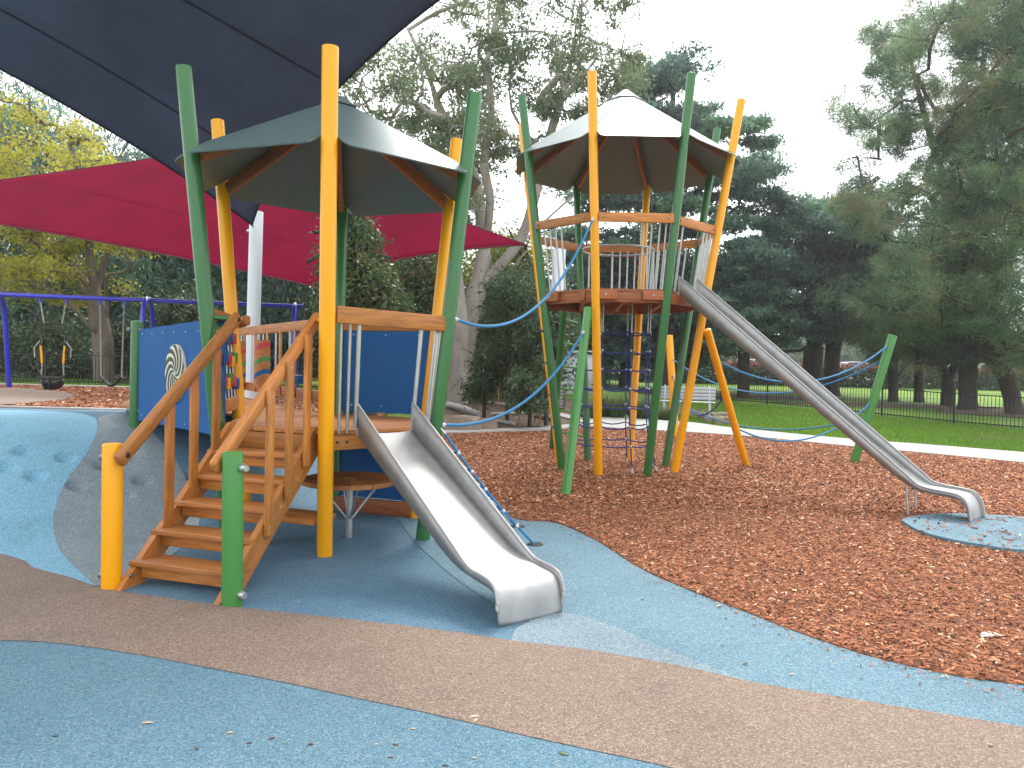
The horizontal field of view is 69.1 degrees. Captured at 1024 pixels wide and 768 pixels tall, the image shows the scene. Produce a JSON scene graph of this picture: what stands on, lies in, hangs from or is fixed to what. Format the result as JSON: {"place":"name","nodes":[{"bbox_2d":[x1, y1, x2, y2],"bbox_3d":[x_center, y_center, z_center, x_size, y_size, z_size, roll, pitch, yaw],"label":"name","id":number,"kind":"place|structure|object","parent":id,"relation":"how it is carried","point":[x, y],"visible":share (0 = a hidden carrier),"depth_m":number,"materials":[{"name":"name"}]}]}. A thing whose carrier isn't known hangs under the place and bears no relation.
{"place":"outdoors","nodes":[
{"label":"outdoors","id":0,"kind":"place"},
{"bbox_2d":[0,376,317,390],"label":"grass","id":1,"kind":"structure","parent":0,"point":[84,383],"depth_m":23.57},
{"bbox_2d":[0,384,385,415],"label":"wood chip mulch","id":2,"kind":"object","parent":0,"point":[297,399],"visible":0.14,"depth_m":15.15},
{"bbox_2d":[0,388,73,403],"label":"rubber brown swing pad","id":3,"kind":"object","parent":2,"relation":"on","point":[16,395],"visible":0.98,"depth_m":15.71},
{"bbox_2d":[0,292,303,387],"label":"swing frame","id":4,"kind":"object","parent":2,"relation":"on","point":[150,301],"visible":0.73,"depth_m":18.95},
{"bbox_2d":[30,298,74,389],"bbox_3d":[-11.494,-0.958,18.597,1.020,2.453,0.440,1,2,-15],"label":"harness swing","id":5,"kind":"object","parent":4,"relation":"hanging from","point":[49,384],"visible":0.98,"depth_m":18.54,"materials":[{"name":"black rubber"}]},
{"bbox_2d":[99,300,124,386],"bbox_3d":[-10.190,-1.042,18.925,0.621,2.240,0.240,1,1,-13],"label":"swing","id":6,"kind":"object","parent":4,"relation":"hanging from","point":[107,383],"visible":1,"depth_m":18.90,"materials":[{"name":"metal"}]},
{"bbox_2d":[0,408,528,639],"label":"rubber surface","id":7,"kind":"object","parent":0,"point":[380,568],"visible":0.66,"depth_m":5.47,"materials":[{"name":"blue rubber granules"}]},
{"bbox_2d":[0,410,96,584],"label":"blue rubber mound","id":8,"kind":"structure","parent":7,"relation":"on","point":[42,454],"depth_m":7.11,"materials":[{"name":"rubber"}]},
{"bbox_2d":[53,413,199,586],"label":"rubber grey slope","id":9,"kind":"structure","parent":7,"relation":"on","point":[77,522],"depth_m":7.02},
{"bbox_2d":[98,312,318,606],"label":"timber stairs","id":10,"kind":"structure","parent":7,"relation":"on","point":[234,452],"depth_m":5.37,"materials":[{"name":"brown wood"}]},
{"bbox_2d":[281,508,335,525],"bbox_3d":[-1.965,1.246,6.395,0.854,0.292,0.346,2,2,21],"label":"bench","id":11,"kind":"object","parent":7,"relation":"on","point":[300,516],"visible":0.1,"depth_m":6.21,"materials":[{"name":"brown wood"}]},
{"bbox_2d":[175,44,481,556],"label":"play tower","id":12,"kind":"structure","parent":7,"relation":"on","point":[332,157],"depth_m":6.67,"materials":[{"name":"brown wood"}]},
{"bbox_2d":[126,320,225,433],"bbox_3d":[-3.411,-0.058,7.548,0.159,1.236,2.714,0,2,-44],"label":"spiral panel","id":13,"kind":"object","parent":12,"relation":"attached to","point":[162,358],"visible":0.71,"depth_m":7.73,"materials":[{"name":"plastic"}]},
{"bbox_2d":[119,315,336,415],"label":"timber bridge","id":14,"kind":"structure","parent":12,"relation":"attached to","point":[261,375],"depth_m":9.98,"materials":[{"name":"brown wood"}]},
{"bbox_2d":[441,428,542,546],"bbox_3d":[-0.328,0.895,7.214,1.012,1.046,1.504,1,1,-10],"label":"rope ladder","id":15,"kind":"object","parent":12,"relation":"attached to","point":[504,512],"visible":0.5,"depth_m":6.64,"materials":[{"name":"blue fabric"}]},
{"bbox_2d":[442,330,584,426],"bbox_3d":[0.175,-0.163,8.442,0.042,1.094,3.925,2,2,24],"label":"foot rope","id":16,"kind":"object","parent":12,"relation":"hanging from","point":[516,406],"visible":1,"depth_m":8.22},
{"bbox_2d":[0,641,671,767],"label":"blue rubber surfacing","id":17,"kind":"structure","parent":7,"relation":"on","point":[92,707],"depth_m":3.22,"materials":[{"name":"rubber"}]},
{"bbox_2d":[302,471,393,537],"bbox_3d":[-1.477,1.124,6.752,0.860,0.540,0.860,1,1,0],"label":"round table","id":18,"kind":"object","parent":7,"relation":"on","point":[347,483],"visible":0.86,"depth_m":6.71,"materials":[{"name":"brown wood"}]},
{"bbox_2d":[356,402,565,627],"bbox_3d":[-0.475,0.829,5.487,0.546,1.282,2.098,0,2,-36],"label":"steel slide","id":19,"kind":"object","parent":7,"relation":"on","point":[470,530],"visible":1,"depth_m":5.38,"materials":[{"name":"silver metal"}]},
{"bbox_2d":[0,553,1023,767],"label":"rubber brown band","id":20,"kind":"object","parent":7,"relation":"on","point":[664,714],"visible":1,"depth_m":3.70,"materials":[{"name":"rubber"}]},
{"bbox_2d":[397,515,1023,726],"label":"blue rubber surfacing","id":21,"kind":"structure","parent":7,"relation":"on","point":[600,586],"depth_m":4.43,"materials":[{"name":"rubber"}]},
{"bbox_2d":[511,612,748,680],"bbox_3d":[0.702,1.501,4.285,1.414,0.001,0.701,2,2,23],"label":"rubber grey tongue","id":22,"kind":"object","parent":21,"relation":"on","point":[571,630],"visible":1,"depth_m":4.35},
{"bbox_2d":[0,0,1023,334],"label":"sky","id":23,"kind":"structure","parent":0,"point":[785,52],"materials":[{"name":"white"}]},
{"bbox_2d":[1,367,1023,450],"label":"lawn","id":24,"kind":"structure","parent":0,"point":[888,410],"depth_m":34.36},
{"bbox_2d":[0,303,122,379],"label":"shrub","id":25,"kind":"object","parent":24,"relation":"on","point":[30,338],"visible":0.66,"depth_m":26.42,"materials":[{"name":"green plant"}]},
{"bbox_2d":[0,405,126,410],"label":"kerb strip","id":26,"kind":"object","parent":24,"relation":"on","point":[77,408],"visible":0.21,"depth_m":12.24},
{"bbox_2d":[0,383,129,387],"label":"kerb strip","id":27,"kind":"object","parent":24,"relation":"on","point":[68,385],"visible":0.15,"depth_m":20.98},
{"bbox_2d":[0,70,142,371],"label":"cypress tree","id":28,"kind":"object","parent":24,"relation":"on","point":[15,313],"visible":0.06,"depth_m":34.60,"materials":[{"name":"green plant"}]},
{"bbox_2d":[0,76,167,381],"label":"spring tree","id":29,"kind":"object","parent":24,"relation":"on","point":[59,255],"visible":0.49,"depth_m":24.96,"materials":[{"name":"yellow plant"}]},
{"bbox_2d":[9,123,246,373],"bbox_3d":[-17.698,-5.941,37.107,11.022,15.513,12.731,2,2,21],"label":"cypress tree","id":30,"kind":"object","parent":24,"relation":"on","point":[145,275],"visible":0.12,"depth_m":34.32,"materials":[{"name":"green plant"}]},
{"bbox_2d":[0,350,317,387],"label":"fence","id":31,"kind":"object","parent":24,"relation":"on","point":[45,352],"visible":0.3,"depth_m":22.99,"materials":[{"name":"metal"}]},
{"bbox_2d":[0,372,317,381],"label":"mulch patch","id":32,"kind":"object","parent":24,"relation":"on","point":[115,376],"visible":0.02,"depth_m":28.65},
{"bbox_2d":[76,303,162,380],"bbox_3d":[-13.021,-1.264,27.232,4.239,3.435,4.369,2,2,28],"label":"shrub","id":33,"kind":"object","parent":32,"relation":"on","point":[118,344],"visible":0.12,"depth_m":26.26,"materials":[{"name":"green plant"}]},
{"bbox_2d":[145,277,220,326],"bbox_3d":[-11.328,-1.814,25.826,2.854,3.700,2.944,2,2,29],"label":"shrub","id":34,"kind":"object","parent":24,"relation":"on","point":[171,313],"visible":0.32,"depth_m":25.19,"materials":[{"name":"green plant"}]},
{"bbox_2d":[133,252,318,377],"bbox_3d":[-12.339,-4.852,38.125,12.720,13.065,13.260,1,1,0],"label":"cypress tree","id":35,"kind":"object","parent":24,"relation":"on","point":[272,289],"visible":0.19,"depth_m":35.18,"materials":[{"name":"green plant"}]},
{"bbox_2d":[244,211,263,398],"bbox_3d":[-4.630,-1.267,13.325,0.286,3.641,0.236,1,1,0],"label":"shade post","id":36,"kind":"object","parent":24,"relation":"on","point":[255,232],"visible":0.56,"depth_m":13.22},
{"bbox_2d":[9,265,622,385],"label":"wood","id":37,"kind":"object","parent":24,"relation":"on","point":[605,365],"depth_m":44.02,"materials":[{"name":"green plant"}]},
{"bbox_2d":[295,209,424,415],"bbox_3d":[-2.737,-1.415,13.370,2.391,4.461,2.203,2,1,13],"label":"lilly tree","id":38,"kind":"object","parent":24,"relation":"on","point":[368,285],"visible":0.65,"depth_m":12.92,"materials":[{"name":"green plant"}]},
{"bbox_2d":[265,208,501,377],"bbox_3d":[-6.303,-5.367,38.704,13.046,12.449,12.751,0,2,-44],"label":"broadleaf tree","id":39,"kind":"object","parent":24,"relation":"on","point":[317,346],"visible":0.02,"depth_m":36.67,"materials":[{"name":"green plant"}]},
{"bbox_2d":[374,253,479,350],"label":"understorey tree","id":40,"kind":"object","parent":24,"relation":"on","point":[410,271],"visible":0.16,"depth_m":27.39,"materials":[{"name":"green plant"}]},
{"bbox_2d":[443,415,480,429],"bbox_3d":[-1.235,0.969,17.704,1.038,0.461,0.545,1,1,-5],"label":"rock","id":41,"kind":"object","parent":24,"relation":"on","point":[460,419],"visible":0.45,"depth_m":17.45,"materials":[{"name":"stone"}]},
{"bbox_2d":[441,186,495,404],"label":"gum tree","id":42,"kind":"object","parent":24,"relation":"on","point":[459,353],"visible":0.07,"depth_m":23.76,"materials":[{"name":"grey plant"}]},
{"bbox_2d":[480,418,497,428],"bbox_3d":[-0.667,1.007,18.014,0.617,0.362,0.437,1,1,-13],"label":"rock","id":43,"kind":"object","parent":24,"relation":"on","point":[491,424],"visible":0.35,"depth_m":17.85,"materials":[{"name":"stone"}]},
{"bbox_2d":[338,0,657,386],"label":"gum tree","id":44,"kind":"object","parent":24,"relation":"on","point":[497,47],"visible":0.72,"depth_m":23.65,"materials":[{"name":"green plant"}]},
{"bbox_2d":[446,386,560,399],"bbox_3d":[-0.944,0.336,26.479,6.161,0.514,12.876,1,1,0],"label":"litter bed","id":45,"kind":"object","parent":24,"relation":"on","point":[500,391],"visible":0.02,"depth_m":26.13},
{"bbox_2d":[442,424,568,433],"bbox_3d":[0.090,1.153,18.189,5.109,0.177,0.899,0,2,-39],"label":"kerb edging","id":46,"kind":"object","parent":24,"relation":"on","point":[536,428],"visible":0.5,"depth_m":17.88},
{"bbox_2d":[462,205,573,385],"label":"tree","id":47,"kind":"object","parent":24,"relation":"on","point":[499,253],"visible":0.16,"depth_m":29.56,"materials":[{"name":"green plant"}]},
{"bbox_2d":[498,359,549,426],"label":"sapling","id":48,"kind":"object","parent":24,"relation":"on","point":[525,383],"visible":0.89,"depth_m":18.21,"materials":[{"name":"green plant"}]},
{"bbox_2d":[464,248,615,395],"bbox_3d":[0.374,-1.842,26.749,6.689,5.827,6.752,1,1,0],"label":"evergreen tree","id":49,"kind":"object","parent":24,"relation":"on","point":[569,323],"visible":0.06,"depth_m":25.76,"materials":[{"name":"green plant"}]},
{"bbox_2d":[523,308,574,425],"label":"sapling","id":50,"kind":"object","parent":24,"relation":"on","point":[536,336],"visible":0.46,"depth_m":18.51,"materials":[{"name":"green plant"}]},
{"bbox_2d":[548,249,565,416],"bbox_3d":[1.245,-1.345,21.472,0.500,5.065,0.380,1,1,0],"label":"shade post","id":51,"kind":"object","parent":24,"relation":"on","point":[556,267],"visible":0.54,"depth_m":21.26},
{"bbox_2d":[560,350,601,394],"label":"pump shed","id":52,"kind":"structure","parent":24,"relation":"on","point":[590,373],"depth_m":27.42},
{"bbox_2d":[562,357,576,393],"bbox_3d":[2.223,-0.284,27.429,0.700,1.400,0.030,1,1,0],"label":"door","id":53,"kind":"structure","parent":52,"relation":"in","point":[569,361],"depth_m":27.41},
{"bbox_2d":[444,399,727,427],"bbox_3d":[1.827,0.809,23.295,12.314,0.526,5.904,1,2,-30],"label":"garden bed","id":54,"kind":"object","parent":24,"relation":"on","point":[512,418],"visible":0.16,"depth_m":22.01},
{"bbox_2d":[445,402,481,416],"bbox_3d":[-1.444,0.743,22.025,0.200,0.336,1.954,0,2,-33],"label":"log","id":55,"kind":"object","parent":54,"relation":"on","point":[460,407],"visible":0.85,"depth_m":21.90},
{"bbox_2d":[452,348,514,417],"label":"sapling","id":56,"kind":"object","parent":54,"relation":"on","point":[483,383],"visible":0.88,"depth_m":20.34,"materials":[{"name":"green plant"}]},
{"bbox_2d":[496,419,515,424],"bbox_3d":[-0.174,1.031,20.087,0.090,0.114,0.732,0,2,-41],"label":"log","id":57,"kind":"object","parent":54,"relation":"on","point":[506,422],"visible":0.89,"depth_m":20.02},
{"bbox_2d":[491,411,523,414],"bbox_3d":[-0.140,0.864,21.901,1.006,0.122,0.090,1,2,-22],"label":"log","id":58,"kind":"object","parent":54,"relation":"on","point":[498,413],"visible":0.65,"depth_m":21.81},
{"bbox_2d":[469,262,575,420],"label":"sapling","id":59,"kind":"object","parent":54,"relation":"on","point":[507,342],"visible":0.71,"depth_m":20.06,"materials":[{"name":"green plant"}]},
{"bbox_2d":[516,382,566,407],"bbox_3d":[0.888,0.320,23.469,1.600,0.795,1.000,1,1,0],"label":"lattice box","id":60,"kind":"object","parent":54,"relation":"on","point":[563,394],"visible":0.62,"depth_m":23.01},
{"bbox_2d":[581,402,607,417],"bbox_3d":[2.240,0.701,21.527,1.158,0.597,1.033,2,2,34],"label":"grass clump","id":61,"kind":"object","parent":24,"relation":"on","point":[591,412],"visible":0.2,"depth_m":21.32,"materials":[{"name":"green plant"}]},
{"bbox_2d":[589,392,639,417],"bbox_3d":[2.979,0.543,21.858,1.683,0.890,1.583,1,2,-27],"label":"grass clump","id":62,"kind":"object","parent":24,"relation":"on","point":[614,413],"visible":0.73,"depth_m":21.64,"materials":[{"name":"green plant"}]},
{"bbox_2d":[602,385,651,393],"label":"mulch patch","id":63,"kind":"object","parent":24,"relation":"on","point":[624,388],"visible":0.17,"depth_m":40.85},
{"bbox_2d":[540,37,815,392],"bbox_3d":[8.603,-8.180,40.317,15.521,17.338,12.765,1,1,0],"label":"cedar tree","id":64,"kind":"object","parent":63,"relation":"on","point":[748,180],"visible":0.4,"depth_m":37.20,"materials":[{"name":"green plant"}]},
{"bbox_2d":[602,367,666,392],"bbox_3d":[4.557,-0.240,35.453,6.840,1.627,0.050,2,1,9],"label":"fence","id":65,"kind":"object","parent":24,"relation":"on","point":[612,387],"visible":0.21,"depth_m":35.32,"materials":[{"name":"black paint"}]},
{"bbox_2d":[620,395,660,418],"bbox_3d":[3.733,0.618,21.818,1.421,0.809,1.559,1,1,0],"label":"grass clump","id":66,"kind":"object","parent":24,"relation":"on","point":[641,414],"visible":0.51,"depth_m":21.59,"materials":[{"name":"green plant"}]},
{"bbox_2d":[564,235,735,386],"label":"cedar tree","id":67,"kind":"object","parent":24,"relation":"on","point":[677,320],"visible":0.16,"depth_m":41.28,"materials":[{"name":"green plant"}]},
{"bbox_2d":[658,406,669,419],"bbox_3d":[4.476,0.810,21.768,0.891,0.505,0.988,1,1,0],"label":"grass clump","id":68,"kind":"object","parent":24,"relation":"on","point":[663,415],"visible":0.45,"depth_m":21.63,"materials":[{"name":"green plant"}]},
{"bbox_2d":[660,385,715,415],"bbox_3d":[5.319,0.513,22.636,1.694,0.937,0.622,2,2,14],"label":"park bench","id":69,"kind":"object","parent":24,"relation":"on","point":[711,395],"visible":0.56,"depth_m":22.70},
{"bbox_2d":[712,417,723,423],"bbox_3d":[6.013,1.069,21.723,0.265,0.214,0.316,1,1,-13],"label":"rock","id":70,"kind":"object","parent":24,"relation":"on","point":[716,421],"visible":0.79,"depth_m":21.59,"materials":[{"name":"stone"}]},
{"bbox_2d":[693,393,843,399],"bbox_3d":[12.437,0.625,39.021,10.365,0.115,4.786,1,1,0],"label":"mulch patch","id":71,"kind":"object","parent":24,"relation":"on","point":[756,396],"visible":0.25,"depth_m":38.88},
{"bbox_2d":[689,232,818,396],"bbox_3d":[11.960,-3.399,38.198,6.293,8.121,6.970,1,1,0],"label":"cedar tree","id":72,"kind":"object","parent":71,"relation":"on","point":[752,294],"visible":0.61,"depth_m":36.40,"materials":[{"name":"green plant"}]},
{"bbox_2d":[603,359,1023,390],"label":"hedge","id":73,"kind":"object","parent":24,"relation":"on","point":[861,380],"visible":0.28,"depth_m":52.38,"materials":[{"name":"green plant"}]},
{"bbox_2d":[643,334,990,378],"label":"trees","id":74,"kind":"object","parent":24,"relation":"on","point":[847,355],"visible":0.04,"depth_m":113.29,"materials":[{"name":"green plant"}]},
{"bbox_2d":[718,172,927,382],"bbox_3d":[17.108,-5.779,43.045,13.523,12.694,13.871,1,1,0],"label":"cedar tree","id":75,"kind":"object","parent":24,"relation":"on","point":[812,225],"visible":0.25,"depth_m":39.40,"materials":[{"name":"green plant"}]},
{"bbox_2d":[647,399,1023,451],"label":"grass","id":76,"kind":"structure","parent":24,"relation":"on","point":[932,430],"depth_m":22.20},
{"bbox_2d":[787,231,901,396],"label":"cedar tree","id":77,"kind":"object","parent":24,"relation":"on","point":[832,359],"visible":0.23,"depth_m":39.79,"materials":[{"name":"green plant"}]},
{"bbox_2d":[683,376,1023,428],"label":"fence","id":78,"kind":"object","parent":24,"relation":"on","point":[909,416],"visible":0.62,"depth_m":25.94,"materials":[{"name":"metal"}]},
{"bbox_2d":[820,242,947,401],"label":"pine tree","id":79,"kind":"object","parent":24,"relation":"on","point":[893,374],"visible":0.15,"depth_m":37.05,"materials":[{"name":"green plant"}]},
{"bbox_2d":[770,401,1001,408],"bbox_3d":[16.982,0.945,33.025,10.661,0.005,3.740,1,1,0],"label":"mulch patch","id":80,"kind":"object","parent":24,"relation":"on","point":[905,405],"visible":0.52,"depth_m":33.02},
{"bbox_2d":[855,233,960,401],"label":"pine tree","id":81,"kind":"object","parent":24,"relation":"on","point":[918,383],"visible":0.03,"depth_m":37.80,"materials":[{"name":"green plant"}]},
{"bbox_2d":[808,0,1023,409],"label":"pine tree","id":82,"kind":"object","parent":24,"relation":"on","point":[903,49],"visible":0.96,"depth_m":28.41,"materials":[{"name":"green plant"}]},
{"bbox_2d":[849,209,1023,405],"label":"pine tree","id":83,"kind":"object","parent":24,"relation":"on","point":[919,338],"visible":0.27,"depth_m":32.64,"materials":[{"name":"green plant"}]},
{"bbox_2d":[897,0,1023,414],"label":"pine tree","id":84,"kind":"object","parent":24,"relation":"on","point":[1000,364],"visible":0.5,"depth_m":28.11,"materials":[{"name":"green plant"}]},
{"bbox_2d":[935,407,1022,416],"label":"mulch patch","id":85,"kind":"object","parent":24,"relation":"on","point":[998,413],"visible":0.62,"depth_m":29.40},
{"bbox_2d":[470,398,569,418],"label":"garden path","id":86,"kind":"structure","parent":0,"point":[561,414],"depth_m":22.24,"materials":[{"name":"concrete"}]},
{"bbox_2d":[442,428,1023,684],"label":"bark play area","id":87,"kind":"object","parent":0,"point":[923,619],"visible":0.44,"depth_m":5.88,"materials":[{"name":"wood"}]},
{"bbox_2d":[561,306,591,494],"bbox_3d":[0.863,0.184,9.821,0.124,2.824,0.124,2,-27,15],"label":"leaning post","id":88,"kind":"object","parent":87,"relation":"on","point":[575,415],"visible":0.85,"depth_m":9.72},
{"bbox_2d":[516,70,745,476],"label":"play tower","id":89,"kind":"structure","parent":87,"relation":"on","point":[625,141],"depth_m":11.21,"materials":[{"name":"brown wood"}]},
{"bbox_2d":[455,217,594,327],"bbox_3d":[0.305,-1.422,8.455,0.042,1.724,4.074,2,2,23],"label":"hand rope","id":90,"kind":"object","parent":89,"relation":"attached to","point":[532,309],"visible":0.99,"depth_m":8.41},
{"bbox_2d":[549,311,582,448],"bbox_3d":[0.920,0.000,13.489,0.334,2.706,1.768,1,2,-16],"label":"pole ladder","id":91,"kind":"object","parent":89,"relation":"attached to","point":[561,336],"visible":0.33,"depth_m":13.41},
{"bbox_2d":[577,302,656,472],"bbox_3d":[1.620,0.031,11.759,1.401,2.623,1.405,1,1,0],"label":"climbing net","id":92,"kind":"object","parent":89,"relation":"hanging from","point":[647,352],"visible":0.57,"depth_m":11.47,"materials":[{"name":"blue fabric"}]},
{"bbox_2d":[666,335,677,436],"bbox_3d":[3.742,0.079,17.348,0.170,2.447,0.170,-4,1,0],"label":"rope post","id":93,"kind":"object","parent":87,"relation":"on","point":[670,356],"visible":0.72,"depth_m":17.27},
{"bbox_2d":[671,375,722,415],"bbox_3d":[3.557,0.205,14.579,0.035,0.770,5.567,1,1,3],"label":"side rope","id":94,"kind":"object","parent":93,"relation":"attached to","point":[716,406],"visible":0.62,"depth_m":13.48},
{"bbox_2d":[704,328,749,465],"bbox_3d":[3.451,0.304,11.868,0.120,2.783,0.120,3,38,41],"label":"leaning post","id":95,"kind":"object","parent":87,"relation":"on","point":[715,358],"visible":0.88,"depth_m":11.74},
{"bbox_2d":[442,426,1023,515],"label":"bark chips","id":96,"kind":"object","parent":87,"relation":"on","point":[857,497],"visible":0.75,"depth_m":11.04,"materials":[{"name":"wood"}]},
{"bbox_2d":[500,501,1023,681],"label":"bark chips","id":97,"kind":"object","parent":87,"relation":"on","point":[860,605],"visible":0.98,"depth_m":6.03,"materials":[{"name":"wood"}]},
{"bbox_2d":[512,518,1023,702],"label":"scattered chips","id":98,"kind":"object","parent":87,"relation":"on","point":[718,606],"visible":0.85,"depth_m":4.31,"materials":[{"name":"brown plant"}]},
{"bbox_2d":[850,334,896,461],"bbox_3d":[6.421,0.296,13.224,0.150,2.405,0.150,16,7,20],"label":"rope post","id":99,"kind":"object","parent":87,"relation":"on","point":[877,386],"visible":0.88,"depth_m":13.14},
{"bbox_2d":[679,403,862,429],"bbox_3d":[5.048,0.690,15.313,0.038,0.470,4.855,0,2,-32],"label":"foot rope","id":100,"kind":"object","parent":99,"relation":"attached to","point":[764,428],"visible":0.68,"depth_m":15.11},
{"bbox_2d":[673,359,879,393],"bbox_3d":[5.143,-0.178,15.245,0.042,0.762,5.122,0,2,-35],"label":"hand rope","id":101,"kind":"object","parent":99,"relation":"attached to","point":[789,391],"visible":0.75,"depth_m":14.89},
{"bbox_2d":[720,346,887,382],"bbox_3d":[4.905,-0.374,12.302,3.894,0.733,0.042,1,2,-25],"label":"hand rope","id":102,"kind":"object","parent":99,"relation":"attached to","point":[745,373],"visible":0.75,"depth_m":12.41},
{"bbox_2d":[740,404,868,441],"bbox_3d":[5.031,0.633,12.681,2.979,0.697,0.038,1,2,-22],"label":"foot rope","id":103,"kind":"object","parent":99,"relation":"attached to","point":[864,408],"visible":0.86,"depth_m":12.59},
{"bbox_2d":[901,513,1023,552],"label":"landing pad","id":104,"kind":"object","parent":87,"relation":"on","point":[955,535],"visible":0.91,"depth_m":7.54,"materials":[{"name":"blue rubber"}]},
{"bbox_2d":[678,276,985,521],"bbox_3d":[3.803,-0.018,9.441,0.476,2.938,3.856,0,2,-42],"label":"steel slide","id":105,"kind":"object","parent":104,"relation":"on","point":[710,305],"visible":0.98,"depth_m":9.35,"materials":[{"name":"silver metal"}]},
{"bbox_2d":[907,512,1023,547],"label":"scattered chips","id":106,"kind":"object","parent":104,"relation":"on","point":[1010,533],"visible":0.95,"depth_m":7.58,"materials":[{"name":"brown plant"}]},
{"bbox_2d":[980,631,1002,636],"bbox_3d":[2.943,1.538,4.560,0.160,0.014,0.085,1,1,-11],"label":"scrap","id":107,"kind":"object","parent":87,"relation":"on","point":[988,633],"visible":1,"depth_m":4.56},
{"bbox_2d":[580,416,1023,462],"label":"concrete path","id":108,"kind":"structure","parent":0,"point":[978,453],"depth_m":17.18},
{"bbox_3d":[-4.574,-2.756,13.202,0.122,0.151,0.150,1,1,0],"label":"sail tackle","id":109,"kind":"object","parent":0,"visible":0},
{"bbox_2d":[0,0,439,225],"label":"shade sail","id":110,"kind":"object","parent":109,"relation":"attached to","point":[108,65],"visible":0.76,"depth_m":9.23,"materials":[{"name":"blue fabric"}]},
{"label":"sail cable","id":111,"kind":"object","parent":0,"visible":0},
{"bbox_2d":[0,158,526,286],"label":"shade sail","id":112,"kind":"object","parent":111,"relation":"attached to","point":[141,204],"visible":0.43,"depth_m":18.25,"materials":[{"name":"fabric"}]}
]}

